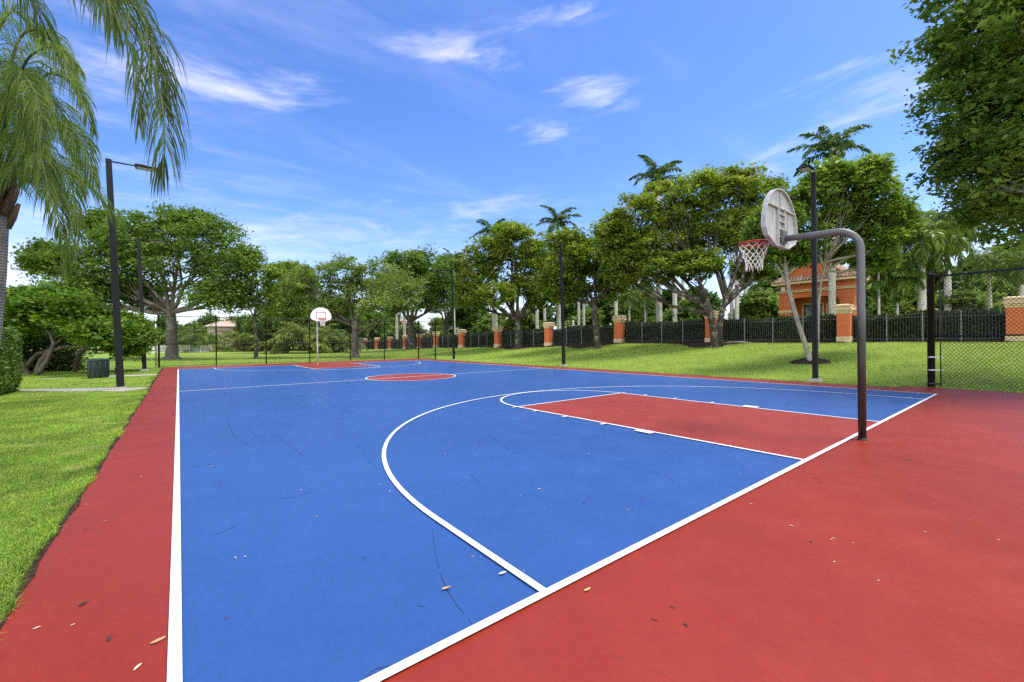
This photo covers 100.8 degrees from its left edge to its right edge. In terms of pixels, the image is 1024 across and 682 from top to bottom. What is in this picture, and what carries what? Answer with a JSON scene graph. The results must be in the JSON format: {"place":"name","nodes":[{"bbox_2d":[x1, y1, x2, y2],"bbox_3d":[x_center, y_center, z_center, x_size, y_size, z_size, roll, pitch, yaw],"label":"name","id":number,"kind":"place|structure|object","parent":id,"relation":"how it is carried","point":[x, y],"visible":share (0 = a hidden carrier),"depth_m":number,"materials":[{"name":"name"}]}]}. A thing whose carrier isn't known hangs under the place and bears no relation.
{"place":"outdoors","nodes":[
{"label":"outdoors","id":0,"kind":"place"},
{"bbox_2d":[16,387,149,391],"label":"path","id":1,"kind":"structure","parent":0,"point":[87,389],"depth_m":13.66,"materials":[{"name":"concrete"}]},
{"bbox_2d":[105,158,156,389],"bbox_3d":[-12.470,-2.140,13.951,1.307,7.475,0.584,0,0,-38],"label":"lamp post","id":2,"kind":"object","parent":1,"relation":"on","point":[119,373],"visible":0.84,"depth_m":13.61,"materials":[{"name":"metal"}]},
{"bbox_2d":[0,342,1023,639],"bbox_3d":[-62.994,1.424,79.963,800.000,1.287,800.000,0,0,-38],"label":"ground","id":3,"kind":"structure","parent":0,"point":[784,360],"depth_m":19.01,"materials":[{"name":"plant"}]},
{"bbox_2d":[0,327,24,394],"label":"clipped hedge","id":4,"kind":"object","parent":3,"relation":"on","point":[11,367],"visible":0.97,"depth_m":12.75,"materials":[{"name":"green plant"}]},
{"bbox_2d":[21,329,95,371],"bbox_3d":[-28.844,0.028,24.610,10.101,3.625,3.819,0,0,1],"label":"understory bush","id":5,"kind":"object","parent":3,"relation":"on","point":[63,359],"visible":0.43,"depth_m":23.94,"materials":[{"name":"green plant"}]},
{"bbox_2d":[0,0,134,345],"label":"queen palm","id":6,"kind":"object","parent":3,"relation":"on","point":[30,124],"visible":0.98,"depth_m":7.91,"materials":[{"name":"plant"}]},
{"bbox_2d":[0,368,162,629],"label":"soil strip","id":7,"kind":"object","parent":3,"relation":"on","point":[33,567],"visible":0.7,"depth_m":3.09,"materials":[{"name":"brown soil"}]},
{"bbox_2d":[3,283,167,375],"bbox_3d":[-23.030,-0.619,22.377,11.448,4.886,6.790,0,0,9],"label":"sprawling shrub","id":8,"kind":"object","parent":3,"relation":"on","point":[84,319],"visible":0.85,"depth_m":20.46,"materials":[{"name":"green plant"}]},
{"bbox_2d":[86,358,109,378],"bbox_3d":[-18.062,1.201,18.500,0.726,0.875,0.726,0,0,-38],"label":"utility box","id":9,"kind":"object","parent":3,"relation":"on","point":[98,367],"visible":0.91,"depth_m":18.26,"materials":[{"name":"green plastic"}]},
{"bbox_2d":[3,0,192,198],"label":"queen palm","id":10,"kind":"object","parent":3,"relation":"on","point":[112,14],"visible":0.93,"depth_m":5.31,"materials":[{"name":"plant"}]},
{"bbox_2d":[8,197,268,359],"bbox_3d":[-35.744,-5.926,41.168,25.374,15.739,10.712,0,0,-2],"label":"shade tree","id":11,"kind":"object","parent":3,"relation":"on","point":[186,227],"visible":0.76,"depth_m":39.48,"materials":[{"name":"green plant"}]},
{"bbox_2d":[137,238,165,370],"bbox_3d":[-20.018,-1.999,23.597,0.500,7.325,1.280,0,0,41],"label":"lamp post","id":12,"kind":"object","parent":3,"relation":"on","point":[143,358],"visible":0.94,"depth_m":23.23,"materials":[{"name":"metal"}]},
{"bbox_2d":[151,315,188,343],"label":"woodland tree","id":13,"kind":"object","parent":3,"relation":"on","point":[163,323],"visible":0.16,"depth_m":82.38,"materials":[{"name":"green plant"}]},
{"bbox_2d":[148,345,211,352],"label":"lattice fence","id":14,"kind":"object","parent":3,"relation":"on","point":[189,349],"visible":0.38,"depth_m":71.96,"materials":[{"name":"white paint"}]},
{"bbox_2d":[160,320,232,352],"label":"bushy palm","id":15,"kind":"object","parent":3,"relation":"on","point":[196,339],"visible":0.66,"depth_m":72.80,"materials":[{"name":"plant"}]},
{"bbox_2d":[192,312,219,330],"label":"woodland tree","id":16,"kind":"object","parent":3,"relation":"on","point":[208,315],"visible":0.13,"depth_m":98.13,"materials":[{"name":"green plant"}]},
{"bbox_2d":[177,331,239,350],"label":"bushy palm","id":17,"kind":"object","parent":3,"relation":"on","point":[212,336],"visible":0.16,"depth_m":79.87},
{"bbox_2d":[206,316,235,350],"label":"house","id":18,"kind":"structure","parent":3,"relation":"on","point":[229,325],"depth_m":87.56,"materials":[{"name":"beige paint"}]},
{"bbox_2d":[217,330,258,350],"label":"bushy palm","id":19,"kind":"object","parent":3,"relation":"on","point":[247,347],"visible":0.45,"depth_m":77.80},
{"bbox_2d":[230,313,250,341],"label":"woodland tree","id":20,"kind":"object","parent":3,"relation":"on","point":[236,329],"visible":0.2,"depth_m":84.26,"materials":[{"name":"green plant"}]},
{"bbox_2d":[230,248,289,358],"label":"young tree","id":21,"kind":"object","parent":3,"relation":"on","point":[273,273],"visible":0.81,"depth_m":40.10,"materials":[{"name":"green plant"}]},
{"bbox_2d":[236,309,295,350],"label":"woodland tree","id":22,"kind":"object","parent":3,"relation":"on","point":[250,317],"visible":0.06,"depth_m":74.77,"materials":[{"name":"green plant"}]},
{"bbox_2d":[247,314,291,350],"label":"woodland tree","id":23,"kind":"object","parent":3,"relation":"on","point":[270,323],"visible":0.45,"depth_m":72.41,"materials":[{"name":"green plant"}]},
{"bbox_2d":[252,259,324,352],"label":"shade tree","id":24,"kind":"object","parent":3,"relation":"on","point":[288,310],"visible":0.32,"depth_m":62.43,"materials":[{"name":"green plant"}]},
{"bbox_2d":[236,319,346,353],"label":"bushy palm","id":25,"kind":"object","parent":3,"relation":"on","point":[290,339],"visible":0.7,"depth_m":58.16,"materials":[{"name":"plant"}]},
{"bbox_2d":[155,314,435,367],"bbox_3d":[-14.195,-0.060,30.547,17.782,3.385,3.270,0,0,-38],"label":"chain link fence","id":26,"kind":"object","parent":3,"relation":"on","point":[265,334],"visible":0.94,"depth_m":30.45,"materials":[{"name":"black metal"}]},
{"bbox_2d":[295,327,368,353],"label":"bushy palm","id":27,"kind":"object","parent":3,"relation":"on","point":[339,347],"visible":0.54,"depth_m":60.72,"materials":[{"name":"plant"}]},
{"bbox_2d":[307,299,370,343],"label":"woodland tree","id":28,"kind":"object","parent":3,"relation":"on","point":[342,325],"visible":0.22,"depth_m":78.80,"materials":[{"name":"green plant"}]},
{"bbox_2d":[277,252,428,357],"bbox_3d":[-15.981,-3.382,41.750,16.395,10.287,8.179,0,0,8],"label":"shade tree","id":29,"kind":"object","parent":3,"relation":"on","point":[387,299],"visible":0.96,"depth_m":40.77,"materials":[{"name":"green plant"}]},
{"bbox_2d":[346,298,382,340],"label":"woodland tree","id":30,"kind":"object","parent":3,"relation":"on","point":[367,316],"visible":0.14,"depth_m":98.29,"materials":[{"name":"green plant"}]},
{"bbox_2d":[362,310,392,339],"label":"woodland tree","id":31,"kind":"object","parent":3,"relation":"on","point":[378,317],"visible":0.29,"depth_m":100.82,"materials":[{"name":"green plant"}]},
{"bbox_2d":[394,321,430,338],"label":"woodland tree","id":32,"kind":"object","parent":3,"relation":"on","point":[400,333],"visible":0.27,"depth_m":90.27,"materials":[{"name":"green plant"}]},
{"bbox_2d":[363,243,466,349],"bbox_3d":[-13.677,-6.252,58.920,15.387,15.082,10.104,0,0,-7],"label":"shade tree","id":33,"kind":"object","parent":3,"relation":"on","point":[419,267],"visible":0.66,"depth_m":57.85,"materials":[{"name":"green plant"}]},
{"bbox_2d":[428,316,457,335],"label":"woodland tree","id":34,"kind":"object","parent":3,"relation":"on","point":[439,328],"visible":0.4,"depth_m":80.83,"materials":[{"name":"green plant"}]},
{"bbox_2d":[437,335,457,347],"bbox_3d":[-8.136,0.071,54.000,0.050,1.696,6.898,0,0,-33],"label":"picket fence panel","id":35,"kind":"object","parent":3,"relation":"on","point":[446,341],"visible":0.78,"depth_m":54.44,"materials":[{"name":"black metal"}]},
{"bbox_2d":[440,270,455,360],"bbox_3d":[-4.873,-1.929,32.411,1.221,6.925,0.430,0,0,-38],"label":"lamp post","id":36,"kind":"object","parent":3,"relation":"on","point":[453,344],"visible":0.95,"depth_m":32.60,"materials":[{"name":"metal"}]},
{"bbox_2d":[436,248,467,334],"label":"royal palm","id":37,"kind":"object","parent":3,"relation":"on","point":[455,256],"visible":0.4,"depth_m":61.82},
{"bbox_2d":[418,251,487,334],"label":"shade tree","id":38,"kind":"object","parent":3,"relation":"on","point":[446,319],"visible":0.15,"depth_m":65.67,"materials":[{"name":"green plant"}]},
{"bbox_2d":[439,301,482,333],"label":"woodland tree","id":39,"kind":"object","parent":3,"relation":"on","point":[465,317],"visible":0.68,"depth_m":71.99,"materials":[{"name":"green plant"}]},
{"bbox_2d":[457,329,465,347],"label":"fence pillar","id":40,"kind":"structure","parent":3,"relation":"on","point":[461,333],"depth_m":50.54,"materials":[{"name":"orange stone"}]},
{"bbox_2d":[463,332,493,346],"bbox_3d":[-3.747,-0.065,47.700,0.050,1.712,6.932,0,0,-36],"label":"picket fence panel","id":41,"kind":"object","parent":3,"relation":"on","point":[483,345],"visible":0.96,"depth_m":47.38,"materials":[{"name":"black metal"}]},
{"bbox_2d":[468,312,507,332],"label":"woodland tree","id":42,"kind":"object","parent":3,"relation":"on","point":[485,325],"visible":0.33,"depth_m":65.35,"materials":[{"name":"green plant"}]},
{"bbox_2d":[471,218,508,330],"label":"royal palm","id":43,"kind":"object","parent":3,"relation":"on","point":[488,232],"visible":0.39,"depth_m":48.71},
{"bbox_2d":[493,326,502,347],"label":"fence pillar","id":44,"kind":"structure","parent":3,"relation":"on","point":[497,330],"depth_m":44.34,"materials":[{"name":"orange stone"}]},
{"bbox_2d":[447,219,568,347],"bbox_3d":[-0.389,-5.660,42.255,10.334,12.991,9.253,0,0,-38],"label":"shade tree","id":45,"kind":"object","parent":3,"relation":"on","point":[474,293],"visible":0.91,"depth_m":41.17,"materials":[{"name":"green plant"}]},
{"bbox_2d":[0,358,1023,681],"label":"court apron","id":46,"kind":"object","parent":3,"relation":"on","point":[772,580],"visible":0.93,"depth_m":2.54,"materials":[{"name":"paint"}]},
{"bbox_2d":[310,307,330,363],"bbox_3d":[-13.032,-0.322,28.830,1.269,3.890,1.349,0,0,5],"label":"basketball hoop","id":47,"kind":"object","parent":46,"relation":"on","point":[320,314],"visible":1,"depth_m":28.67,"materials":[{"name":"grey metal"}]},
{"bbox_2d":[179,360,932,681],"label":"court surface","id":48,"kind":"object","parent":46,"relation":"on","point":[304,590],"visible":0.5,"depth_m":4.06,"materials":[{"name":"paint"}]},
{"bbox_2d":[202,406,673,678],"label":"court scuffs","id":49,"kind":"object","parent":48,"relation":"on","point":[432,531],"visible":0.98,"depth_m":3.02,"materials":[{"name":"paint"}]},
{"bbox_2d":[167,360,936,681],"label":"court markings","id":50,"kind":"object","parent":48,"relation":"on","point":[174,666],"visible":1,"depth_m":2.84,"materials":[{"name":"white paint"}]},
{"bbox_2d":[296,363,876,458],"bbox_3d":[-4.046,1.487,17.522,3.670,0.001,28.950,0,0,-38],"label":"key paint","id":51,"kind":"object","parent":48,"relation":"on","point":[797,435],"visible":0.93,"depth_m":7.58,"materials":[{"name":"red paint"}]},
{"bbox_2d":[738,188,867,440],"bbox_3d":[4.484,-0.495,6.733,1.269,3.930,1.348,0,0,5],"label":"basketball hoop","id":52,"kind":"object","parent":46,"relation":"on","point":[779,228],"visible":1,"depth_m":6.49,"materials":[{"name":"paint"}]},
{"bbox_2d":[500,330,543,345],"bbox_3d":[0.977,-0.221,41.900,0.050,1.710,6.517,0,0,-42],"label":"picket fence panel","id":53,"kind":"object","parent":3,"relation":"on","point":[539,335],"visible":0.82,"depth_m":41.30,"materials":[{"name":"black metal"}]},
{"bbox_2d":[500,308,547,331],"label":"woodland tree","id":54,"kind":"object","parent":3,"relation":"on","point":[527,322],"visible":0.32,"depth_m":60.82,"materials":[{"name":"green plant"}]},
{"bbox_2d":[519,303,555,327],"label":"woodland tree","id":55,"kind":"object","parent":3,"relation":"on","point":[550,313],"visible":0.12,"depth_m":78.14,"materials":[{"name":"green plant"}]},
{"bbox_2d":[543,322,554,345],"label":"fence pillar","id":56,"kind":"structure","parent":3,"relation":"on","point":[548,334],"depth_m":38.98,"materials":[{"name":"orange stone"}]},
{"bbox_2d":[546,240,567,365],"bbox_3d":[2.594,-2.144,24.311,1.253,7.225,0.454,0,0,-38],"label":"lamp post","id":57,"kind":"object","parent":3,"relation":"on","point":[562,311],"visible":0.95,"depth_m":24.50,"materials":[{"name":"metal"}]},
{"bbox_2d":[536,205,581,329],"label":"royal palm","id":58,"kind":"object","parent":3,"relation":"on","point":[556,222],"visible":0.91,"depth_m":44.77,"materials":[{"name":"plant"}]},
{"bbox_2d":[548,298,588,323],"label":"woodland tree","id":59,"kind":"object","parent":3,"relation":"on","point":[570,309],"visible":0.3,"depth_m":70.08,"materials":[{"name":"green plant"}]},
{"bbox_2d":[552,324,612,344],"bbox_3d":[5.995,-0.465,36.500,0.050,1.804,6.698,0,0,-44],"label":"picket fence panel","id":60,"kind":"object","parent":3,"relation":"on","point":[573,335],"visible":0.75,"depth_m":36.20,"materials":[{"name":"black metal"}]},
{"bbox_2d":[528,226,640,348],"bbox_3d":[5.962,-4.114,33.621,9.391,9.597,5.857,0,0,-8],"label":"shade tree","id":61,"kind":"object","parent":3,"relation":"on","point":[580,266],"visible":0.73,"depth_m":32.46,"materials":[{"name":"green plant"}]},
{"bbox_2d":[564,307,605,328],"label":"woodland tree","id":62,"kind":"object","parent":3,"relation":"on","point":[588,318],"visible":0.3,"depth_m":56.55,"materials":[{"name":"green plant"}]},
{"bbox_2d":[586,293,613,325],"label":"woodland tree","id":63,"kind":"object","parent":3,"relation":"on","point":[605,305],"visible":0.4,"depth_m":64.08,"materials":[{"name":"green plant"}]},
{"bbox_2d":[612,315,626,342],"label":"fence pillar","id":64,"kind":"structure","parent":3,"relation":"on","point":[619,327],"depth_m":33.57,"materials":[{"name":"orange stone"}]},
{"bbox_2d":[618,287,645,320],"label":"royal palm","id":65,"kind":"object","parent":3,"relation":"on","point":[630,297],"visible":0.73,"depth_m":47.90,"materials":[{"name":"plant"}]},
{"bbox_2d":[609,302,655,325],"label":"woodland tree","id":66,"kind":"object","parent":3,"relation":"on","point":[636,314],"visible":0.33,"depth_m":51.02,"materials":[{"name":"green plant"}]},
{"bbox_2d":[612,282,666,318],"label":"woodland tree","id":67,"kind":"object","parent":3,"relation":"on","point":[651,308],"visible":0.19,"depth_m":59.42,"materials":[{"name":"green plant"}]},
{"bbox_2d":[630,287,655,322],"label":"royal palm","id":68,"kind":"object","parent":3,"relation":"on","point":[645,299],"visible":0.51,"depth_m":49.62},
{"bbox_2d":[629,154,682,321],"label":"royal palm","id":69,"kind":"object","parent":3,"relation":"on","point":[654,173],"visible":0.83,"depth_m":36.76,"materials":[{"name":"plant"}]},
{"bbox_2d":[624,320,704,341],"bbox_3d":[11.027,-0.625,31.200,0.050,1.660,6.388,0,0,-43],"label":"picket fence panel","id":70,"kind":"object","parent":3,"relation":"on","point":[671,340],"visible":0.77,"depth_m":31.14,"materials":[{"name":"black metal"}]},
{"bbox_2d":[654,287,680,316],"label":"woodland tree","id":71,"kind":"object","parent":3,"relation":"on","point":[667,295],"visible":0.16,"depth_m":62.38,"materials":[{"name":"green plant"}]},
{"bbox_2d":[652,197,696,321],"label":"royal palm","id":72,"kind":"object","parent":3,"relation":"on","point":[674,301],"visible":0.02,"depth_m":43.81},
{"bbox_2d":[652,297,711,322],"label":"woodland tree","id":73,"kind":"object","parent":3,"relation":"on","point":[684,315],"visible":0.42,"depth_m":44.26,"materials":[{"name":"green plant"}]},
{"bbox_2d":[366,307,1004,348],"bbox_3d":[-2.857,-0.039,51.236,6.102,3.166,89.323,0,0,-40],"label":"hedge","id":74,"kind":"object","parent":3,"relation":"on","point":[911,327],"visible":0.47,"depth_m":26.55,"materials":[{"name":"green plant"}]},
{"bbox_2d":[586,159,790,347],"bbox_3d":[12.034,-5.606,28.343,13.881,12.214,6.942,0,0,-16],"label":"shade tree","id":75,"kind":"object","parent":3,"relation":"on","point":[694,258],"visible":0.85,"depth_m":27.20,"materials":[{"name":"green plant"}]},
{"bbox_2d":[677,286,726,316],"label":"woodland tree","id":76,"kind":"object","parent":3,"relation":"on","point":[715,302],"visible":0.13,"depth_m":58.78,"materials":[{"name":"green plant"}]},
{"bbox_2d":[703,310,718,341],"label":"fence pillar","id":77,"kind":"structure","parent":3,"relation":"on","point":[707,331],"depth_m":28.49,"materials":[{"name":"orange stone"}]},
{"bbox_2d":[721,209,743,318],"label":"royal palm","id":78,"kind":"object","parent":3,"relation":"on","point":[736,306],"depth_m":43.83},
{"bbox_2d":[727,288,778,319],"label":"woodland tree","id":79,"kind":"object","parent":3,"relation":"on","point":[755,304],"visible":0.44,"depth_m":43.94,"materials":[{"name":"plant"}]},
{"bbox_2d":[496,340,1023,349],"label":"mulch bed","id":80,"kind":"object","parent":3,"relation":"on","point":[693,344],"visible":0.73,"depth_m":28.37,"materials":[{"name":"brown plant"}]},
{"bbox_2d":[742,267,789,307],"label":"woodland tree","id":81,"kind":"object","parent":3,"relation":"on","point":[776,289],"visible":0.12,"depth_m":57.21,"materials":[{"name":"green plant"}]},
{"bbox_2d":[723,315,835,341],"bbox_3d":[16.317,-0.671,26.500,6.288,1.660,0.054,0,0,37],"label":"picket fence panel","id":82,"kind":"object","parent":3,"relation":"on","point":[768,321],"visible":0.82,"depth_m":26.63,"materials":[{"name":"black metal"}]},
{"bbox_2d":[796,164,822,381],"bbox_3d":[10.023,-2.183,14.237,1.210,7.175,0.400,0,0,-38],"label":"lamp post","id":83,"kind":"object","parent":3,"relation":"on","point":[815,369],"visible":0.94,"depth_m":14.45,"materials":[{"name":"metal"}]},
{"bbox_2d":[788,358,830,363],"bbox_3d":[13.091,0.890,18.504,1.654,0.286,1.667,0,0,-38],"label":"mulch bed","id":84,"kind":"object","parent":3,"relation":"on","point":[806,361],"visible":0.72,"depth_m":18.29,"materials":[{"name":"brown soil"}]},
{"bbox_2d":[771,262,870,318],"bbox_3d":[23.996,-3.162,33.002,3.672,7.049,5.784,0,0,-38],"label":"gatehouse","id":85,"kind":"object","parent":3,"relation":"on","point":[801,285],"visible":0.48,"depth_m":32.57,"materials":[{"name":"orange paint"}]},
{"bbox_2d":[802,302,824,318],"bbox_3d":[23.889,-2.137,33.611,0.120,1.780,1.550,0,0,-38],"label":"window","id":86,"kind":"structure","parent":85,"relation":"in","point":[806,307],"depth_m":33.84,"materials":[{"name":"beige glass"}]},
{"bbox_2d":[787,124,872,314],"bbox_3d":[22.592,-7.505,29.681,4.480,15.358,4.759,0,0,11],"label":"royal palm","id":87,"kind":"object","parent":3,"relation":"on","point":[839,145],"visible":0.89,"depth_m":29.81,"materials":[{"name":"plant"}]},
{"bbox_2d":[734,151,929,360],"bbox_3d":[13.907,-3.583,19.000,8.230,9.271,3.871,0,0,-1],"label":"shade tree","id":88,"kind":"object","parent":3,"relation":"on","point":[884,223],"visible":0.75,"depth_m":18.14,"materials":[{"name":"green plant"}]},
{"bbox_2d":[834,304,854,342],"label":"fence pillar","id":89,"kind":"structure","parent":3,"relation":"on","point":[844,312],"depth_m":24.17,"materials":[{"name":"orange stone"}]},
{"bbox_2d":[865,266,894,313],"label":"royal palm","id":90,"kind":"object","parent":3,"relation":"on","point":[878,275],"visible":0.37,"depth_m":26.97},
{"bbox_2d":[865,267,925,314],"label":"royal palm","id":91,"kind":"object","parent":3,"relation":"on","point":[901,285],"visible":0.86,"depth_m":26.59,"materials":[{"name":"plant"}]},
{"bbox_2d":[865,278,938,316],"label":"woodland tree","id":92,"kind":"object","parent":3,"relation":"on","point":[907,304],"visible":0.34,"depth_m":36.45,"materials":[{"name":"green plant"}]},
{"bbox_2d":[853,310,1002,340],"bbox_3d":[21.809,-0.718,22.500,5.770,1.660,0.050,0,0,36],"label":"picket fence panel","id":93,"kind":"object","parent":3,"relation":"on","point":[936,338],"visible":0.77,"depth_m":22.12,"materials":[{"name":"black metal"}]},
{"bbox_2d":[900,248,955,293],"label":"woodland tree","id":94,"kind":"object","parent":3,"relation":"on","point":[935,272],"visible":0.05,"depth_m":47.78,"materials":[{"name":"green plant"}]},
{"bbox_2d":[882,209,983,316],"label":"royal palm","id":95,"kind":"object","parent":3,"relation":"on","point":[929,238],"visible":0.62,"depth_m":25.70,"materials":[{"name":"plant"}]},
{"bbox_2d":[886,0,1023,252],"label":"shade tree","id":96,"kind":"object","parent":3,"relation":"on","point":[986,71],"visible":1,"depth_m":11.55,"materials":[{"name":"green plant"}]},
{"bbox_2d":[920,209,993,312],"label":"royal palm","id":97,"kind":"object","parent":3,"relation":"on","point":[942,215],"visible":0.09,"depth_m":33.78,"materials":[{"name":"plant"}]},
{"bbox_2d":[935,252,998,293],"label":"woodland tree","id":98,"kind":"object","parent":3,"relation":"on","point":[956,276],"visible":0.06,"depth_m":45.85,"materials":[{"name":"green plant"}]},
{"bbox_2d":[935,287,1003,315],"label":"woodland tree","id":99,"kind":"object","parent":3,"relation":"on","point":[963,299],"visible":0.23,"depth_m":33.16,"materials":[{"name":"green plant"}]},
{"bbox_2d":[926,267,1023,390],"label":"chain link fence","id":100,"kind":"object","parent":3,"relation":"on","point":[931,335],"visible":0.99,"depth_m":11.90,"materials":[{"name":"black metal"}]},
{"bbox_2d":[954,274,1017,309],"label":"woodland tree","id":101,"kind":"object","parent":3,"relation":"on","point":[976,281],"visible":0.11,"depth_m":35.65,"materials":[{"name":"green plant"}]},
{"bbox_2d":[952,254,1020,290],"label":"woodland tree","id":102,"kind":"object","parent":3,"relation":"on","point":[956,285],"visible":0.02,"depth_m":41.99,"materials":[{"name":"green plant"}]},
{"bbox_2d":[951,245,1023,307],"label":"royal palm","id":103,"kind":"object","parent":3,"relation":"on","point":[983,260],"visible":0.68,"depth_m":26.57,"materials":[{"name":"plant"}]},
{"bbox_2d":[989,235,1023,255],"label":"woodland tree","id":104,"kind":"object","parent":3,"relation":"on","point":[1007,248],"visible":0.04,"depth_m":44.40,"materials":[{"name":"green plant"}]},
{"bbox_2d":[990,250,1023,295],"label":"royal palm","id":105,"kind":"object","parent":3,"relation":"on","point":[1020,263],"visible":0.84,"depth_m":25.06,"materials":[{"name":"plant"}]},
{"bbox_2d":[1001,296,1023,341],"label":"fence pillar","id":106,"kind":"structure","parent":3,"relation":"on","point":[1014,317],"depth_m":20.40,"materials":[{"name":"orange stone"}]},
{"bbox_2d":[0,0,1023,332],"label":"sky","id":107,"kind":"structure","parent":0,"point":[361,129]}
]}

